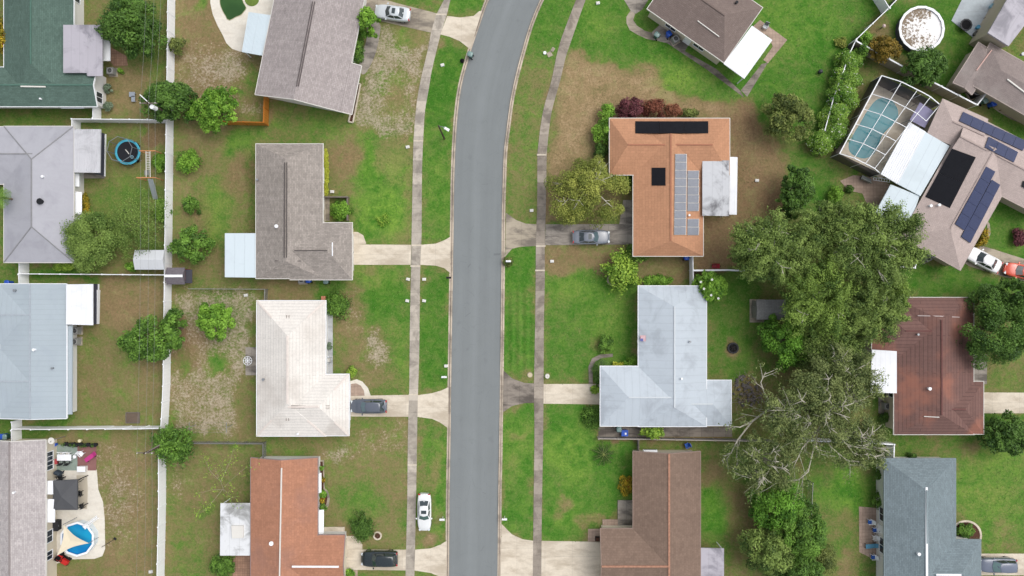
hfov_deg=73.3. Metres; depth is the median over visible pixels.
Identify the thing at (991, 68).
house
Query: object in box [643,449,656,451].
window unit
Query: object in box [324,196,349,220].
wooden fence
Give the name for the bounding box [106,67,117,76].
air conditioner
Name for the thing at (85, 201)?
shrub
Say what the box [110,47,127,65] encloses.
patio
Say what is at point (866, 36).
shrub
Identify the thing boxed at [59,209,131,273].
tree
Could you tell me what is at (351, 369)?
shrub
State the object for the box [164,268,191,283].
garden shed
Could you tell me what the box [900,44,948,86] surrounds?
tree
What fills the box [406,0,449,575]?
pavement
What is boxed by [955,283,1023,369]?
tree
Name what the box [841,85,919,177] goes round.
pool deck
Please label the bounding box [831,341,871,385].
tree
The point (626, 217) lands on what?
path
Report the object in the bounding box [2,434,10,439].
wheelie bin
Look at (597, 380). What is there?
shrub
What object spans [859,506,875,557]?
patio
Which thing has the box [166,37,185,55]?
shrub
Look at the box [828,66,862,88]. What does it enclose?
vine shrub
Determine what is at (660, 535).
house
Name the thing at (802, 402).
tree
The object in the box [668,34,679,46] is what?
air conditioner
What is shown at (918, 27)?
covered pool
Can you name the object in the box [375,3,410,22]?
parked car
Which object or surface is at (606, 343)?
shrub
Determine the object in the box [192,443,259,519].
tree
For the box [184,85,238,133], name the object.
tree
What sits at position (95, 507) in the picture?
patio
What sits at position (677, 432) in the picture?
path
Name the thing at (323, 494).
shrub
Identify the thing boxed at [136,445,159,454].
utility pole
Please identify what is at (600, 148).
shrub
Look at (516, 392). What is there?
driveway
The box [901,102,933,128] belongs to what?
patio gazebo
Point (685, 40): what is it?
door
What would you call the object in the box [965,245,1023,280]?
driveway
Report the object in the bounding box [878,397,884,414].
patio
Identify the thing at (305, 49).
house
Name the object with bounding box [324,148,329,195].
hedge
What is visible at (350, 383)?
garage door
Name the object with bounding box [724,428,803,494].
tree
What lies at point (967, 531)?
shrub
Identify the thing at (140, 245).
power line
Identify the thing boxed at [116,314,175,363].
tree
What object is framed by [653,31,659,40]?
wheelie bin
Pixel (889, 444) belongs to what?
privacy fence
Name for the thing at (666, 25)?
window
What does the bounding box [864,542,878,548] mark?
patio lounger
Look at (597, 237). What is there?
parked car
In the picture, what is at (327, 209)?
patio
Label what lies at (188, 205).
shrub
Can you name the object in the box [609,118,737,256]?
house
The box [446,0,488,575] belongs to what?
kerb
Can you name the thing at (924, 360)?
house
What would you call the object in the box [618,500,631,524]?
porch slab
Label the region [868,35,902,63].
tree
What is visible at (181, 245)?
tree
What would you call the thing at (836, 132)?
vine shrub
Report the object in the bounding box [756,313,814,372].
tree
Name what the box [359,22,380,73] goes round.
path
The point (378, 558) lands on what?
parked car
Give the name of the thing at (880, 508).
window
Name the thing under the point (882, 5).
greenhouse
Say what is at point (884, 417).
shrub
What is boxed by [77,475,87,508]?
patio mat
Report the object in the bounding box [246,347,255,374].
patio
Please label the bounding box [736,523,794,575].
tree
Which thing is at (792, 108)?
tree
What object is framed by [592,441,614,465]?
cycad
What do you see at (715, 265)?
garden bench
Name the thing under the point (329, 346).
shrub
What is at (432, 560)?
driveway
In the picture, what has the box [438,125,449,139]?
street lamp
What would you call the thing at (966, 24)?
fire bowl
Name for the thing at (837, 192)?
shrub
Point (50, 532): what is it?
window
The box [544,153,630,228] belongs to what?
tree
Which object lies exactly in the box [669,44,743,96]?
path
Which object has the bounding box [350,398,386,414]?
parked car
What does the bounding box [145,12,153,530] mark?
power line
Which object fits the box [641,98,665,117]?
shrub
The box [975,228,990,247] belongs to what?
shrub
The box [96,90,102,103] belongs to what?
window
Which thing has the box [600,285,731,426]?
house
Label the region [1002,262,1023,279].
parked car
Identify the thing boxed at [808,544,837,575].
shrub
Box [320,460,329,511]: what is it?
flower bed
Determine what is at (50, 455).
window
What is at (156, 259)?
garden shed
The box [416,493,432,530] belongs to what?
parked car
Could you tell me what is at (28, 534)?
house
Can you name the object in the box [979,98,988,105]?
wheelie bin
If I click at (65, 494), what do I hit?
gazebo
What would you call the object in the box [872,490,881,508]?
shrub
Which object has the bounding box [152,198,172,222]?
shrub
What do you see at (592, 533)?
porch slab
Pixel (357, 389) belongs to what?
path
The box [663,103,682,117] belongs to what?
shrub
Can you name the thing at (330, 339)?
path
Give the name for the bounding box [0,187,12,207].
palm tree
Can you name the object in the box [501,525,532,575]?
driveway
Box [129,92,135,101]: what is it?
plastic bench
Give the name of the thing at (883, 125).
swimming pool
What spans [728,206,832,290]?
tree
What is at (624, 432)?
recycling box
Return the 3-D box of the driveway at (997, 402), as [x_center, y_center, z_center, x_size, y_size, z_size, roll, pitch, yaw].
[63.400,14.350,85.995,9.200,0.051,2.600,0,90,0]
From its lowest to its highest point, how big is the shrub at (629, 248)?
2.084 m
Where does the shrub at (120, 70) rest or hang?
on the ground at (184, 522)
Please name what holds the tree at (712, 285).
on the ground at (184, 522)
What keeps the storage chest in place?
on the patio at (95, 507)
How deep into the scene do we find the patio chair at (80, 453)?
85.55 m
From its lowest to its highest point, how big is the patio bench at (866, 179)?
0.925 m
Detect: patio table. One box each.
[57,454,73,460]
[243,356,251,364]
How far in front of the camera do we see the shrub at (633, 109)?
84.22 m
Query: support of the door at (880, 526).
in the house at (916, 514)
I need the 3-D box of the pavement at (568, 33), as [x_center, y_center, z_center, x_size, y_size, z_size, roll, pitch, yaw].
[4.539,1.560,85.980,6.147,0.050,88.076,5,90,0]
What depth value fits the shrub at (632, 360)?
85.07 m
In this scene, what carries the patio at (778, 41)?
on the ground at (184, 522)
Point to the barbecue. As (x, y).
(59, 473)
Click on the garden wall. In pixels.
(941, 90)
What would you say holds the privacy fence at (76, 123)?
on the ground at (184, 522)
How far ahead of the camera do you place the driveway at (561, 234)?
85.97 m
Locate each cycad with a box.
[591,358,610,376]
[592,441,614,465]
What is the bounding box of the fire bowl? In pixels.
[960,19,972,30]
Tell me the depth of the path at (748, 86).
85.98 m
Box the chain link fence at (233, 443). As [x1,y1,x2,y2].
[188,441,266,457]
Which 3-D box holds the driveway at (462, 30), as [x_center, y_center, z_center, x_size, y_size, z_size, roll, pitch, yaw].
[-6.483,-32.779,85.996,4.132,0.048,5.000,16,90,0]
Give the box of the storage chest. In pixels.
[52,519,61,530]
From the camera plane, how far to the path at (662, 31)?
85.98 m
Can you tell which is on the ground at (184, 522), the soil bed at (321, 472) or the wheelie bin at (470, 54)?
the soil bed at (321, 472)
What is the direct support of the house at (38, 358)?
on the ground at (184, 522)
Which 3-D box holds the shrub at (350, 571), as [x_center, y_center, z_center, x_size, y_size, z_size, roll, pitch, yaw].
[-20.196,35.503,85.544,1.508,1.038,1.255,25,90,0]
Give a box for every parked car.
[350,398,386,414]
[361,549,397,568]
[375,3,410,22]
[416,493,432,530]
[572,228,609,245]
[966,247,1003,273]
[981,556,1017,574]
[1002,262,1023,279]
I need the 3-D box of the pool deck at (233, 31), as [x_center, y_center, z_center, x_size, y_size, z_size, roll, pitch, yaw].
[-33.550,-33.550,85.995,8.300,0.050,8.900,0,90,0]
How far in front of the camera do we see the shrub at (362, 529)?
85.10 m
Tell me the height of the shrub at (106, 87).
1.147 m
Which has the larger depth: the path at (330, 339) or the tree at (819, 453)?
the path at (330, 339)
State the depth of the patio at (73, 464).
85.97 m
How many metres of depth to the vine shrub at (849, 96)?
83.97 m
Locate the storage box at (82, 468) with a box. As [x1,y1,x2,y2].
[77,466,87,471]
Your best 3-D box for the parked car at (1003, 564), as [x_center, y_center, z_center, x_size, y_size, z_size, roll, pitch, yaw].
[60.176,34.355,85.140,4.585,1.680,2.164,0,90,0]
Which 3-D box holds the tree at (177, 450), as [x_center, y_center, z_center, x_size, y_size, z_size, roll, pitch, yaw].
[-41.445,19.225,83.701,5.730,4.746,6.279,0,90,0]
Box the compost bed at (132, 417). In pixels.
[125,412,139,422]
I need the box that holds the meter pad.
[543,47,554,56]
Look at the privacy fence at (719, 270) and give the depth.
84.20 m
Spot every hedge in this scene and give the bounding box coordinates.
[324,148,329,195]
[353,31,364,62]
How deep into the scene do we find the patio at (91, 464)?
85.96 m
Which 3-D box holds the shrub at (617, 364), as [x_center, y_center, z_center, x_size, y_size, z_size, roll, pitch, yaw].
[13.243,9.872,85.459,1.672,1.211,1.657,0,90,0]
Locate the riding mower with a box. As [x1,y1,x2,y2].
[54,552,71,565]
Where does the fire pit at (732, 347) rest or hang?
on the ground at (184, 522)
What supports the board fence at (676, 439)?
on the ground at (184, 522)
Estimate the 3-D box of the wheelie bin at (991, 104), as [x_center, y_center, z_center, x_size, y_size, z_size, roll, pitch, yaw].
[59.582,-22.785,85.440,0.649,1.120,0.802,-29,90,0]
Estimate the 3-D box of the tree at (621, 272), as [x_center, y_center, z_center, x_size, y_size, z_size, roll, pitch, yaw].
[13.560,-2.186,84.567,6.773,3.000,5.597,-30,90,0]
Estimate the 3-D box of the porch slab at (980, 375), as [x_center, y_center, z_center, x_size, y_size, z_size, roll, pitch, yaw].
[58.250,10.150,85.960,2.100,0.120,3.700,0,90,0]
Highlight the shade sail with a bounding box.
[56,517,98,555]
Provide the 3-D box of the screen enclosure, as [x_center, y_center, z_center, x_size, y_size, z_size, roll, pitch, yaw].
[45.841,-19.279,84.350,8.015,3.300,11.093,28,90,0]
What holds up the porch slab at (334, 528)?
on the ground at (184, 522)
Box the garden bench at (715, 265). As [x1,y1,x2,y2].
[711,264,719,267]
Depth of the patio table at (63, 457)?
85.26 m
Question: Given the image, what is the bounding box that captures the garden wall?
[853,40,977,108]
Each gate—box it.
[10,429,21,440]
[17,274,28,282]
[92,107,100,118]
[969,94,985,108]
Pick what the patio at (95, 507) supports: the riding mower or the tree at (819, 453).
the riding mower
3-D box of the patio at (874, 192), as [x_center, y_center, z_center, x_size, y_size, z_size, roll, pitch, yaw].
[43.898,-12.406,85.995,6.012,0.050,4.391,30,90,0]
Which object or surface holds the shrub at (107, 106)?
on the ground at (184, 522)
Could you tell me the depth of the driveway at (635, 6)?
85.97 m
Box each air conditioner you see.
[73,326,82,334]
[73,337,82,345]
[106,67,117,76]
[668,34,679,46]
[880,401,888,409]
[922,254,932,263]
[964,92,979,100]
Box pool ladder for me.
[82,515,98,528]
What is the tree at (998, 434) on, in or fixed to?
on the ground at (184, 522)
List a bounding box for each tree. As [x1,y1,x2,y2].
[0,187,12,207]
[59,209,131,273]
[94,0,168,59]
[107,188,173,260]
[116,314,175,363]
[138,79,198,123]
[146,420,196,470]
[158,307,187,349]
[167,224,215,264]
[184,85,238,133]
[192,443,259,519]
[195,302,235,342]
[356,6,380,38]
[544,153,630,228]
[595,245,644,297]
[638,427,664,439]
[691,269,727,301]
[718,360,811,475]
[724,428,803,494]
[726,240,773,282]
[726,383,882,503]
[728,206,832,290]
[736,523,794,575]
[746,465,805,531]
[755,370,872,447]
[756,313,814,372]
[760,92,816,142]
[766,498,827,564]
[773,554,824,575]
[775,194,802,221]
[778,251,861,341]
[780,164,815,205]
[784,312,863,374]
[788,196,863,261]
[788,340,888,413]
[820,195,935,301]
[824,410,894,470]
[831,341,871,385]
[842,276,913,347]
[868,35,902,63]
[872,266,915,313]
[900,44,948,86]
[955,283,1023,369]
[974,409,1023,456]
[987,277,1023,316]
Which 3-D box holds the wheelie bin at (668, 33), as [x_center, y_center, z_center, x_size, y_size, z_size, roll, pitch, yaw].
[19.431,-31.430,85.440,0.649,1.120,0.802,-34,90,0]
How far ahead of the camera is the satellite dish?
83.40 m
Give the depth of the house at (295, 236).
82.80 m
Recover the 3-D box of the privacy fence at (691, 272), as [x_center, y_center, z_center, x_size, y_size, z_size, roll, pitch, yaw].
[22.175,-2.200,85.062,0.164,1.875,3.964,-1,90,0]
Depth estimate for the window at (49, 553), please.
84.58 m
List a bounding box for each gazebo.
[53,475,87,509]
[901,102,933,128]
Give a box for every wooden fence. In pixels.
[223,97,268,125]
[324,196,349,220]
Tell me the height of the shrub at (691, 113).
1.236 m
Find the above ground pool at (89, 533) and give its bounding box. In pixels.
[60,520,97,556]
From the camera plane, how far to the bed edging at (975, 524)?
85.91 m
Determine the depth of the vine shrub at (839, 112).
84.23 m
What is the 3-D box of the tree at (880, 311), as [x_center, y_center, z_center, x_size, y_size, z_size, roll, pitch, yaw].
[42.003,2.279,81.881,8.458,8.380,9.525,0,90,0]
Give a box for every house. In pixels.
[0,0,110,108]
[0,126,106,262]
[0,283,99,419]
[0,439,56,575]
[220,456,346,575]
[225,143,353,279]
[242,0,366,114]
[256,300,350,436]
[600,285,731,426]
[600,450,723,575]
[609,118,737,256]
[646,0,771,83]
[863,297,983,434]
[876,457,980,575]
[877,99,1023,270]
[945,0,1023,124]
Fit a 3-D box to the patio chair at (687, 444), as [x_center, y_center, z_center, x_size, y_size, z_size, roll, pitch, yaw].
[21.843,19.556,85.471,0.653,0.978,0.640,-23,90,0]
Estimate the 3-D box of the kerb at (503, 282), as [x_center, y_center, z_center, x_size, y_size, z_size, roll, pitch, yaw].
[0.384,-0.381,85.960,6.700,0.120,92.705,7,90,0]
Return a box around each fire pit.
[373,531,381,539]
[727,342,738,353]
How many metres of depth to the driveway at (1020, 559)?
85.97 m
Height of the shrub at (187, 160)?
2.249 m
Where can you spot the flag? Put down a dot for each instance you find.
(642, 337)
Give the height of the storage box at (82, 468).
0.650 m
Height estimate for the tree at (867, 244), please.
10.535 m
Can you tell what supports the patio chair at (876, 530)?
on the patio at (866, 533)
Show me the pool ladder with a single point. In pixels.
(84, 526)
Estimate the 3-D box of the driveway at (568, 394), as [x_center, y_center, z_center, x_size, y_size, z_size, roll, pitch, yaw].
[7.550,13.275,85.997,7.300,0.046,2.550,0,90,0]
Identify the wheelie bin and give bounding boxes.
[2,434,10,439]
[467,51,473,59]
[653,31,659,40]
[665,30,671,39]
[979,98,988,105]
[987,101,996,108]
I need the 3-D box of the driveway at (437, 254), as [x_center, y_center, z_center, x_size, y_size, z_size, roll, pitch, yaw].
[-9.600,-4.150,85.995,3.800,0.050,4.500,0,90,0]
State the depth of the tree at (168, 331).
82.99 m
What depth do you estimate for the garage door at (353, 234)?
85.74 m
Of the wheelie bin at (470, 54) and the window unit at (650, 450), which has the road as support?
the wheelie bin at (470, 54)
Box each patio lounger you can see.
[84,452,96,461]
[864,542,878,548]
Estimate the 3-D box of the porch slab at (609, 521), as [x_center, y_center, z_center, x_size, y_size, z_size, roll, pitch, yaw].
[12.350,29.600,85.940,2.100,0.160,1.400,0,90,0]
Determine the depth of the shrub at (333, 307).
85.31 m
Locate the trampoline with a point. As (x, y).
(131, 147)
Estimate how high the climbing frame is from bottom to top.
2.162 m
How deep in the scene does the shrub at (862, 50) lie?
84.20 m
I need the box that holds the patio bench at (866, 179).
[860,175,871,183]
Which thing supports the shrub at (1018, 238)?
on the ground at (184, 522)
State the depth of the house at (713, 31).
83.04 m
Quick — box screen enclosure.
[830,75,939,176]
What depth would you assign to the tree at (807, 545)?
81.02 m
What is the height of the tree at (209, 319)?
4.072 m
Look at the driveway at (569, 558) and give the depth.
85.97 m
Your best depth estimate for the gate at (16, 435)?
85.03 m
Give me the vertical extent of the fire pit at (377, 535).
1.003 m
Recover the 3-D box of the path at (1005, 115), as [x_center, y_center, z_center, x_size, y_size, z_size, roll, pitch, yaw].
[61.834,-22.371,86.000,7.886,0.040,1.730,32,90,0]
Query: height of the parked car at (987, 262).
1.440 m
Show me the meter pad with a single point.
(549, 54)
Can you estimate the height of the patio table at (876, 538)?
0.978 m
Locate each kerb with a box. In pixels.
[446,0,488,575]
[497,0,543,575]
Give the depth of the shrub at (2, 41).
83.21 m
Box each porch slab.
[324,527,344,530]
[588,529,599,541]
[602,519,617,524]
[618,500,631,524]
[974,354,986,383]
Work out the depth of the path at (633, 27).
85.98 m
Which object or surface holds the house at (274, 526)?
on the ground at (184, 522)
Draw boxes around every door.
[344,538,346,575]
[350,383,350,419]
[353,234,353,270]
[682,37,690,45]
[751,305,755,313]
[876,522,882,533]
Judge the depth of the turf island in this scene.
85.93 m
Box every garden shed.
[133,250,164,269]
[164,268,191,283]
[751,300,786,319]
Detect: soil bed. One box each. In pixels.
[320,462,326,504]
[956,522,979,538]
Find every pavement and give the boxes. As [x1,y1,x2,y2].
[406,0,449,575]
[533,0,584,575]
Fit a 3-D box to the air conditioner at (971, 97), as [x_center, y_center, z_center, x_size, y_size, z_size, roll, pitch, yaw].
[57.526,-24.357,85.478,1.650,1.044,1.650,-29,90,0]
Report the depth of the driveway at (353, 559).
85.97 m
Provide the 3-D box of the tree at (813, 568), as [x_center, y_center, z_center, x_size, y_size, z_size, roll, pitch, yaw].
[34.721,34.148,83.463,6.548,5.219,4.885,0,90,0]
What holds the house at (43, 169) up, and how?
on the ground at (184, 522)
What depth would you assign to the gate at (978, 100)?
84.74 m
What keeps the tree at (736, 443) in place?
on the ground at (184, 522)
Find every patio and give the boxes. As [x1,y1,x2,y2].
[57,445,76,469]
[57,470,104,562]
[77,446,95,469]
[84,173,104,177]
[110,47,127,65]
[233,556,249,575]
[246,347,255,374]
[325,198,329,220]
[750,299,764,321]
[753,20,786,62]
[841,175,889,213]
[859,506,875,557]
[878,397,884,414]
[951,0,993,36]
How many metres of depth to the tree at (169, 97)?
82.15 m
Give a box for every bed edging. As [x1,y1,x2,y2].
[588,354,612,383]
[956,520,981,538]
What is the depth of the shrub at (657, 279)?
85.31 m
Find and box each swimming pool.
[220,0,245,20]
[846,95,900,160]
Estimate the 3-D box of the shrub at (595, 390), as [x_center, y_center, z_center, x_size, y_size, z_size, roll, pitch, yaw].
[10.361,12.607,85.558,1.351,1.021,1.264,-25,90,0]
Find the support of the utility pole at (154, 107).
on the ground at (184, 522)
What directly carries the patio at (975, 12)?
on the ground at (184, 522)
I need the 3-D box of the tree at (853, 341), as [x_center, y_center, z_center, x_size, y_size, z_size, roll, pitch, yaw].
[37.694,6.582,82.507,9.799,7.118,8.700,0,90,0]
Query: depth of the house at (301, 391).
82.76 m
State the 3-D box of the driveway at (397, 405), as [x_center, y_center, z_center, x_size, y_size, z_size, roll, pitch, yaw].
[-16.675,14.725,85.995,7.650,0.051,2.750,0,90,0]
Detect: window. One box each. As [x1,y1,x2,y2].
[47,450,53,461]
[47,459,53,470]
[47,528,52,543]
[47,549,52,560]
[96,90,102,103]
[664,24,675,32]
[692,43,703,51]
[879,506,882,521]
[879,536,882,553]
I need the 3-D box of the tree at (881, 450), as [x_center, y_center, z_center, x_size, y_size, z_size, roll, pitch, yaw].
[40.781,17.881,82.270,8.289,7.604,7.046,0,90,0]
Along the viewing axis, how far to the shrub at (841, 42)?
85.44 m
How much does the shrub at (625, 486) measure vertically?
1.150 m
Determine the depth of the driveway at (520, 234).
85.97 m
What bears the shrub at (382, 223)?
on the ground at (184, 522)
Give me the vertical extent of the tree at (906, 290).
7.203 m
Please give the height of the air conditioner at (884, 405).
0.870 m
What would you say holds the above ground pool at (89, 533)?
on the patio at (95, 507)
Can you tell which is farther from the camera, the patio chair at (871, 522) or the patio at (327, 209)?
the patio at (327, 209)
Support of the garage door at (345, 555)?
in the house at (274, 526)
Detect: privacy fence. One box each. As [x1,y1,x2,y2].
[10,420,159,429]
[18,263,164,275]
[71,118,165,128]
[156,0,174,575]
[689,257,693,284]
[693,269,745,271]
[802,437,894,457]
[818,0,896,132]
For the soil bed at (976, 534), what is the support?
on the ground at (184, 522)
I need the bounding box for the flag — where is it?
[637,335,645,340]
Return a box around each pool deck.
[210,0,272,51]
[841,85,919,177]
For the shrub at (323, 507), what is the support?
on the soil bed at (321, 472)
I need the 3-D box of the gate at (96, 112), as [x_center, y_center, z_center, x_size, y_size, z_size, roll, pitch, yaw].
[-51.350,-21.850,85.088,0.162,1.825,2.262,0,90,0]
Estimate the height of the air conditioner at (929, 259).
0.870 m
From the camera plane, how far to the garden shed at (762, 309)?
83.78 m
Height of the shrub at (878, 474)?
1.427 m
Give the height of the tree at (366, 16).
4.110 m
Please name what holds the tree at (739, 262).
on the ground at (184, 522)
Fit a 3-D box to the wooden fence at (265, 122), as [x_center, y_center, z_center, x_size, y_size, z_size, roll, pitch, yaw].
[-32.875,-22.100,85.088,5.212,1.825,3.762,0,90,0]
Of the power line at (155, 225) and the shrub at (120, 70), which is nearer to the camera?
the power line at (155, 225)
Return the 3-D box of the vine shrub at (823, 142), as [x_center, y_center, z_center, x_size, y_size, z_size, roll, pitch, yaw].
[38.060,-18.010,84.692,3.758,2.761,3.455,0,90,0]
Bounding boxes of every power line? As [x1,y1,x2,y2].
[136,9,145,575]
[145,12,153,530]
[151,3,160,571]
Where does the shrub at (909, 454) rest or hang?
on the ground at (184, 522)
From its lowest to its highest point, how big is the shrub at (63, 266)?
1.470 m
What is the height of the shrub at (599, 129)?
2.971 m
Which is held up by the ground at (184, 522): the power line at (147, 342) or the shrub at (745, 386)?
the shrub at (745, 386)
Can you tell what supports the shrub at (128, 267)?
on the ground at (184, 522)
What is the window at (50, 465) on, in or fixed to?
in the house at (28, 534)
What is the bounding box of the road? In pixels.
[449,0,539,575]
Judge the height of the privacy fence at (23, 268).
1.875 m
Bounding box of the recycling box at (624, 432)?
[621,429,627,435]
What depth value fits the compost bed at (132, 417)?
85.89 m
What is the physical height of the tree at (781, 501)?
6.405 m
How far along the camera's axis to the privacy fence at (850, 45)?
84.39 m
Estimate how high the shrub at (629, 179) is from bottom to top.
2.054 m
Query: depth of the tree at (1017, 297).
80.87 m
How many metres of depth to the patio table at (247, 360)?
85.27 m
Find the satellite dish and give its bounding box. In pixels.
[48,436,64,443]
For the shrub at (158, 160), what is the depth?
84.98 m
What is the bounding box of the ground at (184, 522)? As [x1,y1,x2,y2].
[0,0,1023,575]
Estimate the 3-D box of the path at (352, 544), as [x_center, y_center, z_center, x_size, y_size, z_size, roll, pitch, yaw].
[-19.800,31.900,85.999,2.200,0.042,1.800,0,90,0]
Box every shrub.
[0,16,5,53]
[53,263,74,270]
[82,192,90,212]
[102,101,112,110]
[103,83,113,93]
[117,68,124,73]
[124,261,135,271]
[151,152,164,172]
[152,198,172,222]
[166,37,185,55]
[174,148,202,174]
[182,194,201,214]
[208,554,234,575]
[319,489,327,498]
[319,503,327,510]
[325,287,352,320]
[327,342,332,349]
[330,199,354,221]
[345,568,355,575]
[346,365,357,377]
[347,510,378,542]
[376,212,391,226]
[502,256,513,266]
[579,404,599,430]
[590,384,599,394]
[591,116,609,148]
[593,142,608,159]
[594,376,599,384]
[598,102,615,121]
[598,334,614,353]
[612,361,623,365]
[613,176,631,187]
[616,97,644,117]
[617,475,631,496]
[622,244,649,261]
[623,355,637,365]
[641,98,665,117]
[643,273,673,284]
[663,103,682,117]
[679,107,699,117]
[732,370,765,409]
[806,129,835,156]
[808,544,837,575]
[815,121,852,148]
[816,100,851,128]
[824,81,859,110]
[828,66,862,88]
[828,185,843,203]
[833,36,847,47]
[833,48,863,73]
[845,184,854,192]
[853,41,868,61]
[855,29,872,42]
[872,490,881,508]
[874,468,881,479]
[879,412,888,422]
[907,452,916,457]
[956,523,975,538]
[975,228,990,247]
[1012,227,1023,246]
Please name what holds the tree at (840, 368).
on the ground at (184, 522)
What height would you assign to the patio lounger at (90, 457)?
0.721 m
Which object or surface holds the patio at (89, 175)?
on the ground at (184, 522)
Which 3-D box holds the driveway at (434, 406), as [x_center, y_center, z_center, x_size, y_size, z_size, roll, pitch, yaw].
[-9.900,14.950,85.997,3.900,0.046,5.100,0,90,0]
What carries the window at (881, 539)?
in the house at (916, 514)
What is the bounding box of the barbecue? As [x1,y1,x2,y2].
[53,470,64,476]
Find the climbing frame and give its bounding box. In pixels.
[136,150,162,198]
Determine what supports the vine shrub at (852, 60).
on the ground at (184, 522)
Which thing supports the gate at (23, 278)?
on the ground at (184, 522)
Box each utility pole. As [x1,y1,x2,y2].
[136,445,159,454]
[139,95,179,119]
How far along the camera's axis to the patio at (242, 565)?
85.97 m
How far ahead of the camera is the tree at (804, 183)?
82.20 m
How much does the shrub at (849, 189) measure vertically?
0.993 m
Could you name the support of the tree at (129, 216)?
on the ground at (184, 522)
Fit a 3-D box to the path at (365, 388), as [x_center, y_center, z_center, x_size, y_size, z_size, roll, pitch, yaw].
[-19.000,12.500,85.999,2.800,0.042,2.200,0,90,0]
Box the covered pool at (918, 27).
[895,6,944,51]
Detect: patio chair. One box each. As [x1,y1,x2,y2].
[75,450,85,456]
[684,442,691,448]
[761,21,769,29]
[867,519,875,524]
[870,553,878,560]
[872,526,879,532]
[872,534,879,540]
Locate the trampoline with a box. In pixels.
[107,136,143,165]
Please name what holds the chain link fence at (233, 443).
on the ground at (184, 522)
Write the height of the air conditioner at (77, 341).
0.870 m
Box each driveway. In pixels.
[347,550,405,569]
[351,395,408,416]
[354,244,410,264]
[366,0,436,32]
[414,541,446,575]
[417,388,447,427]
[420,237,449,271]
[441,11,481,48]
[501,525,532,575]
[503,371,533,411]
[505,213,536,255]
[541,541,600,575]
[543,384,599,403]
[545,224,631,244]
[624,0,647,12]
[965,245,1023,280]
[981,554,1023,574]
[984,392,1023,412]
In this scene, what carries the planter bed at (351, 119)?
on the ground at (184, 522)
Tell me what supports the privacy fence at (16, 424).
on the ground at (184, 522)
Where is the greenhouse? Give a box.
[873,0,890,12]
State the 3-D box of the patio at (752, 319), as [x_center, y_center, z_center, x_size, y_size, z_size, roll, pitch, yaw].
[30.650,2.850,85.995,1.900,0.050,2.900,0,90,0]
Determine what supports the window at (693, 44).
in the house at (713, 31)
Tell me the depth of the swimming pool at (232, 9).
85.94 m
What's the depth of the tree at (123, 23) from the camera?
81.14 m
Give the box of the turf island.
[245,0,258,5]
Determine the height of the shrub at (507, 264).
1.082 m
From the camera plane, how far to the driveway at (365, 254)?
85.97 m
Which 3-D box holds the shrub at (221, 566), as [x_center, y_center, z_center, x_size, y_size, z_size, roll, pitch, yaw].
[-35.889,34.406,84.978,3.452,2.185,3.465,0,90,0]
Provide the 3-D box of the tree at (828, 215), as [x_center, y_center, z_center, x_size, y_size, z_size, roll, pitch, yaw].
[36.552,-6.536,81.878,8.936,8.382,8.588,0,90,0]
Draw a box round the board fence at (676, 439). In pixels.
[597,436,771,441]
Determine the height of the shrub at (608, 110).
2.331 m
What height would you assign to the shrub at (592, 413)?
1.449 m
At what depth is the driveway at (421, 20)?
85.97 m
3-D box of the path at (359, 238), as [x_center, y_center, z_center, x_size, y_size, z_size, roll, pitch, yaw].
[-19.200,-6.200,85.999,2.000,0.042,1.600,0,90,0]
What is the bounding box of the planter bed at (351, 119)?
[348,83,360,122]
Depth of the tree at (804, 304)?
77.85 m
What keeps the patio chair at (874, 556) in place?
on the patio at (866, 533)
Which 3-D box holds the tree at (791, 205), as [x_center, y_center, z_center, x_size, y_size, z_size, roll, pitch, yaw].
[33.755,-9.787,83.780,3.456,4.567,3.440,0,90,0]
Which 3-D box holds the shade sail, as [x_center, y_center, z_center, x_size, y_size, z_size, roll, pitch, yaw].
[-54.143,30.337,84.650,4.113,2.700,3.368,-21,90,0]
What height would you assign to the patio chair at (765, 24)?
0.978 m
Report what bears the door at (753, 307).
in the garden shed at (762, 309)
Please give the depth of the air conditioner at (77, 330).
85.32 m
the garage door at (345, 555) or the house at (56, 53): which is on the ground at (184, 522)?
the house at (56, 53)
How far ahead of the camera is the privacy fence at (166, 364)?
84.95 m
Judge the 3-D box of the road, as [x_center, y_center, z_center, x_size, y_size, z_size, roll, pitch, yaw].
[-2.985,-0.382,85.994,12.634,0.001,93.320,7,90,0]
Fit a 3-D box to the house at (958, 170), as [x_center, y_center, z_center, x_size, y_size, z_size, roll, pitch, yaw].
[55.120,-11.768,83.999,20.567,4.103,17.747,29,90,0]
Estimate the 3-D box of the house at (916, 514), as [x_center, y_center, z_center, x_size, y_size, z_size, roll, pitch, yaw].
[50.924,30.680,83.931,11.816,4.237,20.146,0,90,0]
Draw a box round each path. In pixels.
[328,312,332,373]
[346,536,361,549]
[350,379,370,395]
[351,383,364,395]
[353,232,365,243]
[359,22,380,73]
[598,427,731,436]
[619,200,631,223]
[626,11,653,39]
[651,25,687,50]
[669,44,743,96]
[741,63,766,95]
[994,108,1019,122]
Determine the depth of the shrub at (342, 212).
84.76 m

